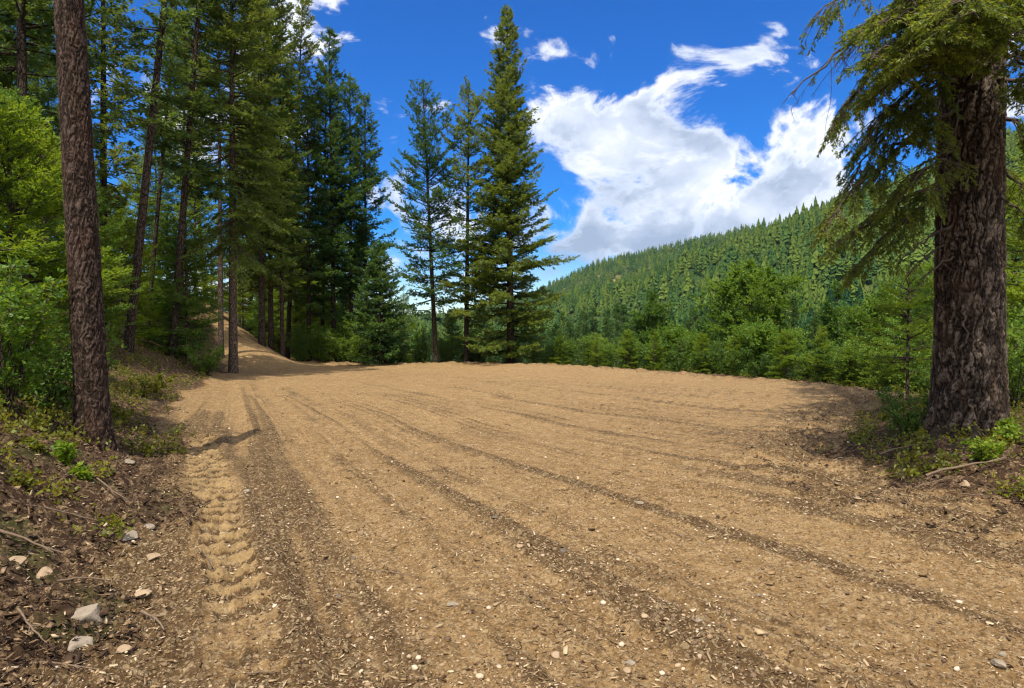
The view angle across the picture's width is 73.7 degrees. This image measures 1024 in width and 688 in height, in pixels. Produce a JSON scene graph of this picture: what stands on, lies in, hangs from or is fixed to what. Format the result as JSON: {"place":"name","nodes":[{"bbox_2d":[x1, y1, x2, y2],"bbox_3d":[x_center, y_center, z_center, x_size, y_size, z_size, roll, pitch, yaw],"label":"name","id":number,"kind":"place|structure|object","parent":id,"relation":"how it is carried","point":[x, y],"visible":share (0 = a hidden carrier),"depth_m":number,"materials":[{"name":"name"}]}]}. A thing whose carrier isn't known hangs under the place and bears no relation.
{"place":"outdoors","nodes":[
{"label":"outdoors","id":0,"kind":"place"},
{"bbox_2d":[0,164,1023,687],"bbox_3d":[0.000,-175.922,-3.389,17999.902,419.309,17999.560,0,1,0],"label":"ground","id":1,"kind":"structure","parent":0,"point":[268,368],"depth_m":5.28,"materials":[{"name":"soil"}]},
{"bbox_2d":[0,6,57,252],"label":"fir tree","id":2,"kind":"object","parent":1,"relation":"on","point":[30,77],"visible":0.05,"depth_m":27.09,"materials":[{"name":"green plant"}]},
{"bbox_2d":[0,3,61,238],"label":"fir tree","id":3,"kind":"object","parent":1,"relation":"on","point":[6,19],"visible":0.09,"depth_m":20.86,"materials":[{"name":"green plant"}]},
{"bbox_2d":[19,435,47,453],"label":"herb","id":4,"kind":"object","parent":1,"relation":"on","point":[33,444],"visible":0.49,"depth_m":5.92,"materials":[{"name":"green plant"}]},
{"bbox_2d":[0,255,67,412],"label":"shrub","id":5,"kind":"object","parent":1,"relation":"on","point":[26,359],"visible":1,"depth_m":7.04,"materials":[{"name":"green plant"}]},
{"bbox_2d":[0,87,69,323],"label":"young fir","id":6,"kind":"object","parent":1,"relation":"on","point":[15,96],"visible":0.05,"depth_m":15.34,"materials":[{"name":"green plant"}]},
{"bbox_2d":[14,1,62,266],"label":"fir tree","id":7,"kind":"object","parent":1,"relation":"on","point":[54,88],"visible":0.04,"depth_m":35.70,"materials":[{"name":"green plant"}]},
{"bbox_2d":[0,94,102,362],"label":"young fir","id":8,"kind":"object","parent":1,"relation":"on","point":[6,250],"visible":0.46,"depth_m":8.36,"materials":[{"name":"green plant"}]},
{"bbox_2d":[1,325,108,415],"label":"shrub","id":9,"kind":"object","parent":1,"relation":"on","point":[55,387],"visible":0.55,"depth_m":8.18,"materials":[{"name":"green plant"}]},
{"bbox_2d":[49,440,76,465],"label":"herb","id":10,"kind":"object","parent":1,"relation":"on","point":[66,453],"visible":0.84,"depth_m":6.08,"materials":[{"name":"green plant"}]},
{"bbox_2d":[0,125,131,345],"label":"young fir","id":11,"kind":"object","parent":1,"relation":"on","point":[56,160],"visible":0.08,"depth_m":12.43,"materials":[{"name":"green plant"}]},
{"bbox_2d":[0,93,132,378],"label":"young fir","id":12,"kind":"object","parent":1,"relation":"on","point":[11,145],"visible":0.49,"depth_m":8.90,"materials":[{"name":"green plant"}]},
{"bbox_2d":[0,0,149,281],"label":"fir tree","id":13,"kind":"object","parent":1,"relation":"on","point":[21,12],"visible":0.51,"depth_m":17.00,"materials":[{"name":"green plant"}]},
{"bbox_2d":[68,461,94,481],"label":"herb","id":14,"kind":"object","parent":1,"relation":"on","point":[84,473],"visible":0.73,"depth_m":5.80,"materials":[{"name":"green plant"}]},
{"bbox_2d":[41,322,126,405],"bbox_3d":[-6.238,0.331,9.605,1.590,1.285,1.128,0,1,0],"label":"shrub","id":15,"kind":"object","parent":1,"relation":"on","point":[108,331],"visible":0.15,"depth_m":9.65,"materials":[{"name":"green plant"}]},
{"bbox_2d":[53,0,118,450],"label":"pine tree","id":16,"kind":"object","parent":1,"relation":"on","point":[91,400],"visible":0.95,"depth_m":7.38,"materials":[{"name":"brown plant"}]},
{"bbox_2d":[71,603,102,627],"bbox_3d":[-2.278,1.471,3.652,0.194,0.142,0.156,0,1,0],"label":"stone","id":17,"kind":"object","parent":1,"relation":"on","point":[89,613],"visible":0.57,"depth_m":3.62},
{"bbox_2d":[48,177,145,336],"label":"young fir","id":18,"kind":"object","parent":1,"relation":"on","point":[103,231],"visible":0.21,"depth_m":17.54,"materials":[{"name":"green plant"}]},
{"bbox_2d":[47,0,152,326],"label":"fir tree","id":19,"kind":"object","parent":1,"relation":"on","point":[102,154],"visible":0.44,"depth_m":23.59,"materials":[{"name":"green plant"}]},
{"bbox_2d":[98,186,162,325],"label":"young fir","id":20,"kind":"object","parent":1,"relation":"on","point":[124,212],"visible":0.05,"depth_m":27.88,"materials":[{"name":"green plant"}]},
{"bbox_2d":[99,210,179,339],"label":"young fir","id":21,"kind":"object","parent":1,"relation":"on","point":[123,246],"visible":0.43,"depth_m":20.96,"materials":[{"name":"green plant"}]},
{"bbox_2d":[112,152,178,298],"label":"young fir","id":22,"kind":"object","parent":1,"relation":"on","point":[150,218],"visible":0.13,"depth_m":29.64,"materials":[{"name":"green plant"}]},
{"bbox_2d":[96,0,202,352],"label":"fir tree","id":23,"kind":"object","parent":1,"relation":"on","point":[156,103],"visible":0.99,"depth_m":18.80,"materials":[{"name":"green plant"}]},
{"bbox_2d":[128,371,178,392],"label":"shrub","id":24,"kind":"object","parent":1,"relation":"on","point":[155,384],"visible":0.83,"depth_m":15.17,"materials":[{"name":"green plant"}]},
{"bbox_2d":[128,82,179,268],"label":"fir tree","id":25,"kind":"object","parent":1,"relation":"on","point":[156,174],"visible":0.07,"depth_m":55.19,"materials":[{"name":"green plant"}]},
{"bbox_2d":[127,0,193,340],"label":"fir tree","id":26,"kind":"object","parent":1,"relation":"on","point":[160,187],"visible":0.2,"depth_m":22.85,"materials":[{"name":"green plant"}]},
{"bbox_2d":[139,211,216,345],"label":"young fir","id":27,"kind":"object","parent":1,"relation":"on","point":[161,241],"visible":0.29,"depth_m":23.68,"materials":[{"name":"green plant"}]},
{"bbox_2d":[137,217,224,361],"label":"young fir","id":28,"kind":"object","parent":1,"relation":"on","point":[187,301],"visible":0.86,"depth_m":22.22,"materials":[{"name":"green plant"}]},
{"bbox_2d":[148,21,213,257],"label":"fir tree","id":29,"kind":"object","parent":1,"relation":"on","point":[179,61],"visible":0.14,"depth_m":40.64,"materials":[{"name":"green plant"}]},
{"bbox_2d":[128,0,250,358],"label":"fir tree","id":30,"kind":"object","parent":1,"relation":"on","point":[190,101],"visible":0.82,"depth_m":21.79,"materials":[{"name":"green plant"}]},
{"bbox_2d":[154,1,226,296],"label":"fir tree","id":31,"kind":"object","parent":1,"relation":"on","point":[216,147],"visible":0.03,"depth_m":43.03,"materials":[{"name":"green plant"}]},
{"bbox_2d":[152,169,237,307],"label":"young fir","id":32,"kind":"object","parent":1,"relation":"on","point":[196,205],"visible":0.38,"depth_m":32.89,"materials":[{"name":"green plant"}]},
{"bbox_2d":[182,343,226,374],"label":"shrub","id":33,"kind":"object","parent":1,"relation":"on","point":[210,365],"visible":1,"depth_m":21.44,"materials":[{"name":"green plant"}]},
{"bbox_2d":[177,2,255,358],"bbox_3d":[-11.529,-6.607,26.820,3.216,15.070,2.761,-1,1,-29],"label":"spruce tree","id":34,"kind":"object","parent":1,"relation":"on","point":[220,301],"visible":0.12,"depth_m":26.87,"materials":[{"name":"green plant"}]},
{"bbox_2d":[167,0,296,373],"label":"spruce tree","id":35,"kind":"object","parent":1,"relation":"on","point":[229,229],"visible":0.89,"depth_m":23.14,"materials":[{"name":"green plant"}]},
{"bbox_2d":[223,264,256,328],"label":"young fir","id":36,"kind":"object","parent":1,"relation":"on","point":[242,300],"visible":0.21,"depth_m":38.93,"materials":[{"name":"green plant"}]},
{"bbox_2d":[244,288,279,343],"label":"young fir","id":37,"kind":"object","parent":1,"relation":"on","point":[252,323],"visible":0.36,"depth_m":37.27,"materials":[{"name":"green plant"}]},
{"bbox_2d":[220,0,306,346],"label":"fir tree","id":38,"kind":"object","parent":1,"relation":"on","point":[262,292],"visible":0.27,"depth_m":30.71,"materials":[{"name":"green plant"}]},
{"bbox_2d":[238,0,310,350],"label":"fir tree","id":39,"kind":"object","parent":1,"relation":"on","point":[271,312],"visible":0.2,"depth_m":32.86,"materials":[{"name":"green plant"}]},
{"bbox_2d":[256,289,292,352],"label":"young fir","id":40,"kind":"object","parent":1,"relation":"on","point":[276,304],"visible":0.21,"depth_m":38.88,"materials":[{"name":"green plant"}]},
{"bbox_2d":[251,23,313,356],"bbox_3d":[-10.830,-6.920,31.428,3.133,15.666,3.006,0,1,15],"label":"fir tree","id":41,"kind":"object","parent":1,"relation":"on","point":[288,83],"visible":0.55,"depth_m":31.15,"materials":[{"name":"green plant"}]},
{"bbox_2d":[248,0,324,358],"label":"fir tree","id":42,"kind":"object","parent":1,"relation":"on","point":[306,42],"visible":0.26,"depth_m":35.62,"materials":[{"name":"green plant"}]},
{"bbox_2d":[274,298,313,357],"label":"young fir","id":43,"kind":"object","parent":1,"relation":"on","point":[299,315],"visible":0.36,"depth_m":37.79,"materials":[{"name":"green plant"}]},
{"bbox_2d":[284,323,306,360],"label":"shrub","id":44,"kind":"object","parent":1,"relation":"on","point":[297,332],"visible":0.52,"depth_m":34.52,"materials":[{"name":"green plant"}]},
{"bbox_2d":[288,333,312,360],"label":"shrub","id":45,"kind":"object","parent":1,"relation":"on","point":[301,356],"visible":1,"depth_m":33.40,"materials":[{"name":"green plant"}]},
{"bbox_2d":[265,238,336,354],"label":"young fir","id":46,"kind":"object","parent":1,"relation":"on","point":[299,273],"visible":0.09,"depth_m":41.31,"materials":[{"name":"green plant"}]},
{"bbox_2d":[276,83,350,360],"bbox_3d":[-10.310,-5.853,34.670,3.956,14.270,4.056,0,1,14],"label":"fir tree","id":47,"kind":"object","parent":1,"relation":"on","point":[316,275],"visible":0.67,"depth_m":34.26,"materials":[{"name":"green plant"}]},
{"bbox_2d":[304,321,335,360],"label":"shrub","id":48,"kind":"object","parent":1,"relation":"on","point":[317,329],"visible":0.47,"depth_m":34.27,"materials":[{"name":"green plant"}]},
{"bbox_2d":[301,64,348,333],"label":"fir tree","id":49,"kind":"object","parent":1,"relation":"on","point":[326,154],"visible":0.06,"depth_m":37.63,"materials":[{"name":"green plant"}]},
{"bbox_2d":[312,328,338,362],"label":"shrub","id":50,"kind":"object","parent":1,"relation":"on","point":[327,337],"visible":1,"depth_m":33.29,"materials":[{"name":"green plant"}]},
{"bbox_2d":[292,26,370,361],"bbox_3d":[-9.369,-7.528,35.511,4.120,17.607,4.567,-1,1,0],"label":"fir tree","id":51,"kind":"object","parent":1,"relation":"on","point":[333,93],"visible":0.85,"depth_m":34.84,"materials":[{"name":"green plant"}]},
{"bbox_2d":[326,286,363,352],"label":"young fir","id":52,"kind":"object","parent":1,"relation":"on","point":[342,304],"visible":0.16,"depth_m":39.87,"materials":[{"name":"green plant"}]},
{"bbox_2d":[328,315,363,361],"bbox_3d":[-8.333,-0.218,34.868,1.916,2.548,2.107,1,1,25],"label":"shrub","id":53,"kind":"object","parent":1,"relation":"on","point":[348,332],"visible":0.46,"depth_m":34.69,"materials":[{"name":"green plant"}]},
{"bbox_2d":[316,72,378,360],"bbox_3d":[-8.713,-6.595,36.532,3.663,15.734,3.475,1,2,42],"label":"fir tree","id":54,"kind":"object","parent":1,"relation":"on","point":[355,166],"visible":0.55,"depth_m":36.03,"materials":[{"name":"green plant"}]},
{"bbox_2d":[335,92,399,356],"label":"fir tree","id":55,"kind":"object","parent":1,"relation":"on","point":[370,128],"visible":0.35,"depth_m":37.13,"materials":[{"name":"green plant"}]},
{"bbox_2d":[344,238,415,365],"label":"fir tree","id":56,"kind":"object","parent":1,"relation":"on","point":[374,270],"visible":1,"depth_m":32.06,"materials":[{"name":"green plant"}]},
{"bbox_2d":[391,291,420,362],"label":"young fir","id":57,"kind":"object","parent":1,"relation":"on","point":[411,326],"visible":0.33,"depth_m":36.96,"materials":[{"name":"green plant"}]},
{"bbox_2d":[407,329,432,361],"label":"shrub","id":58,"kind":"object","parent":1,"relation":"on","point":[420,341],"visible":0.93,"depth_m":34.41,"materials":[{"name":"green plant"}]},
{"bbox_2d":[382,79,476,362],"bbox_3d":[-4.066,-5.834,33.496,5.075,14.289,5.178,-3,1,0],"label":"fir tree","id":59,"kind":"object","parent":1,"relation":"on","point":[425,146],"visible":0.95,"depth_m":32.97,"materials":[{"name":"green plant"}]},
{"bbox_2d":[438,309,463,361],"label":"young fir","id":60,"kind":"object","parent":1,"relation":"on","point":[448,325],"visible":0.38,"depth_m":37.82,"materials":[{"name":"green plant"}]},
{"bbox_2d":[391,75,512,361],"bbox_3d":[-2.585,-5.881,33.540,7.089,14.352,6.257,1,1,0],"label":"fir tree","id":61,"kind":"object","parent":1,"relation":"on","point":[465,127],"visible":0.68,"depth_m":33.12,"materials":[{"name":"green plant"}]},
{"bbox_2d":[440,4,579,362],"bbox_3d":[-0.339,-7.530,33.140,5.955,17.699,6.866,-1,1,-36],"label":"fir tree","id":62,"kind":"object","parent":1,"relation":"on","point":[509,169],"visible":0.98,"depth_m":32.48,"materials":[{"name":"green plant"}]},
{"bbox_2d":[0,351,1023,687],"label":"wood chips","id":63,"kind":"object","parent":1,"relation":"on","point":[614,667],"visible":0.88,"depth_m":4.11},
{"bbox_2d":[0,320,1023,544],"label":"ground cover","id":64,"kind":"object","parent":1,"relation":"on","point":[41,423],"visible":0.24,"depth_m":7.73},
{"bbox_2d":[0,326,1023,687],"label":"leaf litter","id":65,"kind":"object","parent":1,"relation":"on","point":[104,610],"visible":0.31,"depth_m":4.69,"materials":[{"name":"brown plant"}]},
{"bbox_2d":[557,336,584,364],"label":"shrub","id":66,"kind":"object","parent":1,"relation":"on","point":[570,357],"visible":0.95,"depth_m":32.13,"materials":[{"name":"green plant"}]},
{"bbox_2d":[576,331,605,365],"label":"shrub","id":67,"kind":"object","parent":1,"relation":"on","point":[588,342],"visible":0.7,"depth_m":31.61,"materials":[{"name":"green plant"}]},
{"bbox_2d":[597,341,623,366],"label":"shrub","id":68,"kind":"object","parent":1,"relation":"on","point":[607,354],"visible":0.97,"depth_m":30.35,"materials":[{"name":"green plant"}]},
{"bbox_2d":[607,304,624,367],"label":"valley conifer","id":69,"kind":"object","parent":1,"relation":"on","point":[617,308],"visible":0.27,"depth_m":68.51,"materials":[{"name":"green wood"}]},
{"bbox_2d":[613,328,640,368],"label":"young fir","id":70,"kind":"object","parent":1,"relation":"on","point":[628,345],"visible":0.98,"depth_m":29.69,"materials":[{"name":"green plant"}]},
{"bbox_2d":[241,126,1023,393],"bbox_3d":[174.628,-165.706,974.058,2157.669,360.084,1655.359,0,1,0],"label":"forest","id":71,"kind":"object","parent":1,"relation":"on","point":[759,241],"visible":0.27,"depth_m":685.55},
{"bbox_2d":[618,286,675,370],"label":"leafy tree","id":72,"kind":"object","parent":1,"relation":"on","point":[653,309],"visible":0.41,"depth_m":55.30,"materials":[{"name":"green plant"}]},
{"bbox_2d":[643,331,664,370],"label":"young fir","id":73,"kind":"object","parent":1,"relation":"on","point":[655,353],"visible":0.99,"depth_m":28.63,"materials":[{"name":"green plant"}]},
{"bbox_2d":[641,321,703,367],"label":"leafy tree","id":74,"kind":"object","parent":1,"relation":"on","point":[676,332],"visible":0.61,"depth_m":29.07,"materials":[{"name":"green plant"}]},
{"bbox_2d":[663,336,691,371],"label":"shrub","id":75,"kind":"object","parent":1,"relation":"on","point":[678,361],"visible":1,"depth_m":27.69,"materials":[{"name":"green plant"}]},
{"bbox_2d":[689,332,715,372],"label":"young fir","id":76,"kind":"object","parent":1,"relation":"on","point":[701,347],"visible":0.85,"depth_m":26.42,"materials":[{"name":"green plant"}]},
{"bbox_2d":[690,307,726,372],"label":"leafy tree","id":77,"kind":"object","parent":1,"relation":"on","point":[705,329],"visible":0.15,"depth_m":59.42,"materials":[{"name":"green plant"}]},
{"bbox_2d":[701,340,726,373],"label":"shrub","id":78,"kind":"object","parent":1,"relation":"on","point":[715,357],"visible":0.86,"depth_m":26.30,"materials":[{"name":"green plant"}]},
{"bbox_2d":[713,345,751,375],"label":"shrub","id":79,"kind":"object","parent":1,"relation":"on","point":[722,356],"visible":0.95,"depth_m":24.96,"materials":[{"name":"green plant"}]},
{"bbox_2d":[722,329,746,375],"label":"young fir","id":80,"kind":"object","parent":1,"relation":"on","point":[737,336],"visible":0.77,"depth_m":25.10,"materials":[{"name":"green plant"}]},
{"bbox_2d":[688,257,814,375],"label":"leafy tree","id":81,"kind":"object","parent":1,"relation":"on","point":[756,280],"visible":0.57,"depth_m":41.02,"materials":[{"name":"green plant"}]},
{"bbox_2d":[743,349,778,377],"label":"shrub","id":82,"kind":"object","parent":1,"relation":"on","point":[756,368],"visible":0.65,"depth_m":24.69,"materials":[{"name":"green plant"}]},
{"bbox_2d":[723,317,811,377],"bbox_3d":[9.416,0.291,25.492,2.833,2.684,3.275,0,1,0],"label":"bush","id":83,"kind":"object","parent":1,"relation":"on","point":[762,340],"visible":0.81,"depth_m":24.93,"materials":[{"name":"green plant"}]},
{"bbox_2d":[764,328,802,379],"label":"young fir","id":84,"kind":"object","parent":1,"relation":"on","point":[786,347],"visible":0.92,"depth_m":23.22,"materials":[{"name":"green plant"}]},
{"bbox_2d":[780,296,802,380],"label":"young fir","id":85,"kind":"object","parent":1,"relation":"on","point":[793,320],"visible":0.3,"depth_m":35.85,"materials":[{"name":"green plant"}]},
{"bbox_2d":[789,349,822,380],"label":"shrub","id":86,"kind":"object","parent":1,"relation":"on","point":[806,373],"visible":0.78,"depth_m":22.51,"materials":[{"name":"green plant"}]},
{"bbox_2d":[804,326,836,382],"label":"young fir","id":87,"kind":"object","parent":1,"relation":"on","point":[824,346],"visible":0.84,"depth_m":21.85,"materials":[{"name":"green plant"}]},
{"bbox_2d":[809,336,848,382],"bbox_3d":[10.116,0.533,21.972,1.243,1.612,1.569,0,1,-3],"label":"shrub","id":88,"kind":"object","parent":1,"relation":"on","point":[829,359],"visible":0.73,"depth_m":21.81,"materials":[{"name":"green plant"}]},
{"bbox_2d":[797,278,876,386],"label":"leafy tree","id":89,"kind":"object","parent":1,"relation":"on","point":[828,314],"visible":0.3,"depth_m":49.37,"materials":[{"name":"green plant"}]},
{"bbox_2d":[831,345,862,385],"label":"shrub","id":90,"kind":"object","parent":1,"relation":"on","point":[844,377],"visible":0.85,"depth_m":20.33,"materials":[{"name":"green plant"}]},
{"bbox_2d":[832,345,864,386],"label":"young fir","id":91,"kind":"object","parent":1,"relation":"on","point":[848,352],"visible":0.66,"depth_m":20.21,"materials":[{"name":"green plant"}]},
{"bbox_2d":[823,282,904,371],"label":"leafy tree","id":92,"kind":"object","parent":1,"relation":"on","point":[864,312],"visible":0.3,"depth_m":29.91,"materials":[{"name":"green plant"}]},
{"bbox_2d":[843,335,895,387],"bbox_3d":[10.411,0.569,19.834,1.498,1.652,1.108,1,1,26],"label":"shrub","id":93,"kind":"object","parent":1,"relation":"on","point":[864,348],"visible":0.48,"depth_m":19.75,"materials":[{"name":"green plant"}]},
{"bbox_2d":[848,257,934,403],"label":"young fir","id":94,"kind":"object","parent":1,"relation":"on","point":[908,335],"visible":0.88,"depth_m":13.58,"materials":[{"name":"green plant"}]},
{"bbox_2d":[869,337,916,391],"bbox_3d":[10.044,0.573,18.084,1.066,1.589,1.440,1,2,40],"label":"shrub","id":95,"kind":"object","parent":1,"relation":"on","point":[886,380],"visible":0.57,"depth_m":18.11,"materials":[{"name":"green plant"}]},
{"bbox_2d":[779,0,1023,455],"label":"fir","id":96,"kind":"object","parent":1,"relation":"on","point":[958,49],"visible":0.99,"depth_m":8.09,"materials":[{"name":"green plant"}]},
{"bbox_2d":[874,386,928,435],"bbox_3d":[5.154,0.910,8.910,0.742,0.729,0.790,-1,1,-29],"label":"shrub","id":97,"kind":"object","parent":1,"relation":"on","point":[894,410],"visible":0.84,"depth_m":8.99,"materials":[{"name":"green plant"}]},
{"bbox_2d":[874,317,932,391],"bbox_3d":[11.531,0.401,20.214,1.839,2.446,2.023,1,2,44],"label":"shrub","id":98,"kind":"object","parent":1,"relation":"on","point":[902,380],"visible":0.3,"depth_m":20.09,"materials":[{"name":"green plant"}]},
{"bbox_2d":[878,259,933,376],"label":"leafy tree","id":99,"kind":"object","parent":1,"relation":"on","point":[926,270],"visible":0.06,"depth_m":25.85,"materials":[{"name":"green plant"}]},
{"bbox_2d":[898,273,934,390],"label":"young fir","id":100,"kind":"object","parent":1,"relation":"on","point":[926,309],"visible":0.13,"depth_m":21.84,"materials":[{"name":"green plant"}]},
{"bbox_2d":[961,436,1005,465],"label":"herb","id":101,"kind":"object","parent":1,"relation":"on","point":[980,449],"visible":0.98,"depth_m":6.82,"materials":[{"name":"green plant"}]},
{"bbox_2d":[990,416,1021,441],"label":"herb","id":102,"kind":"object","parent":1,"relation":"on","point":[1008,431],"visible":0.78,"depth_m":7.55,"materials":[{"name":"green plant"}]},
{"bbox_2d":[1005,117,1023,386],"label":"young fir","id":103,"kind":"object","parent":1,"relation":"on","point":[1014,293],"visible":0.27,"depth_m":13.63,"materials":[{"name":"green plant"}]},
{"bbox_2d":[1005,170,1023,380],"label":"young fir","id":104,"kind":"object","parent":1,"relation":"on","point":[1014,259],"visible":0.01,"depth_m":18.75,"materials":[{"name":"green plant"}]},
{"bbox_2d":[1006,318,1023,407],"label":"shrub","id":105,"kind":"object","parent":1,"relation":"on","point":[1015,367],"visible":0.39,"depth_m":11.02,"materials":[{"name":"green plant"}]},
{"bbox_2d":[0,0,1023,313],"label":"sky","id":106,"kind":"structure","parent":0,"point":[661,121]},
{"bbox_2d":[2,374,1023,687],"bbox_3d":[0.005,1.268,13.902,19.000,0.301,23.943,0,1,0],"label":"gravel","id":107,"kind":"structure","parent":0,"point":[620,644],"depth_m":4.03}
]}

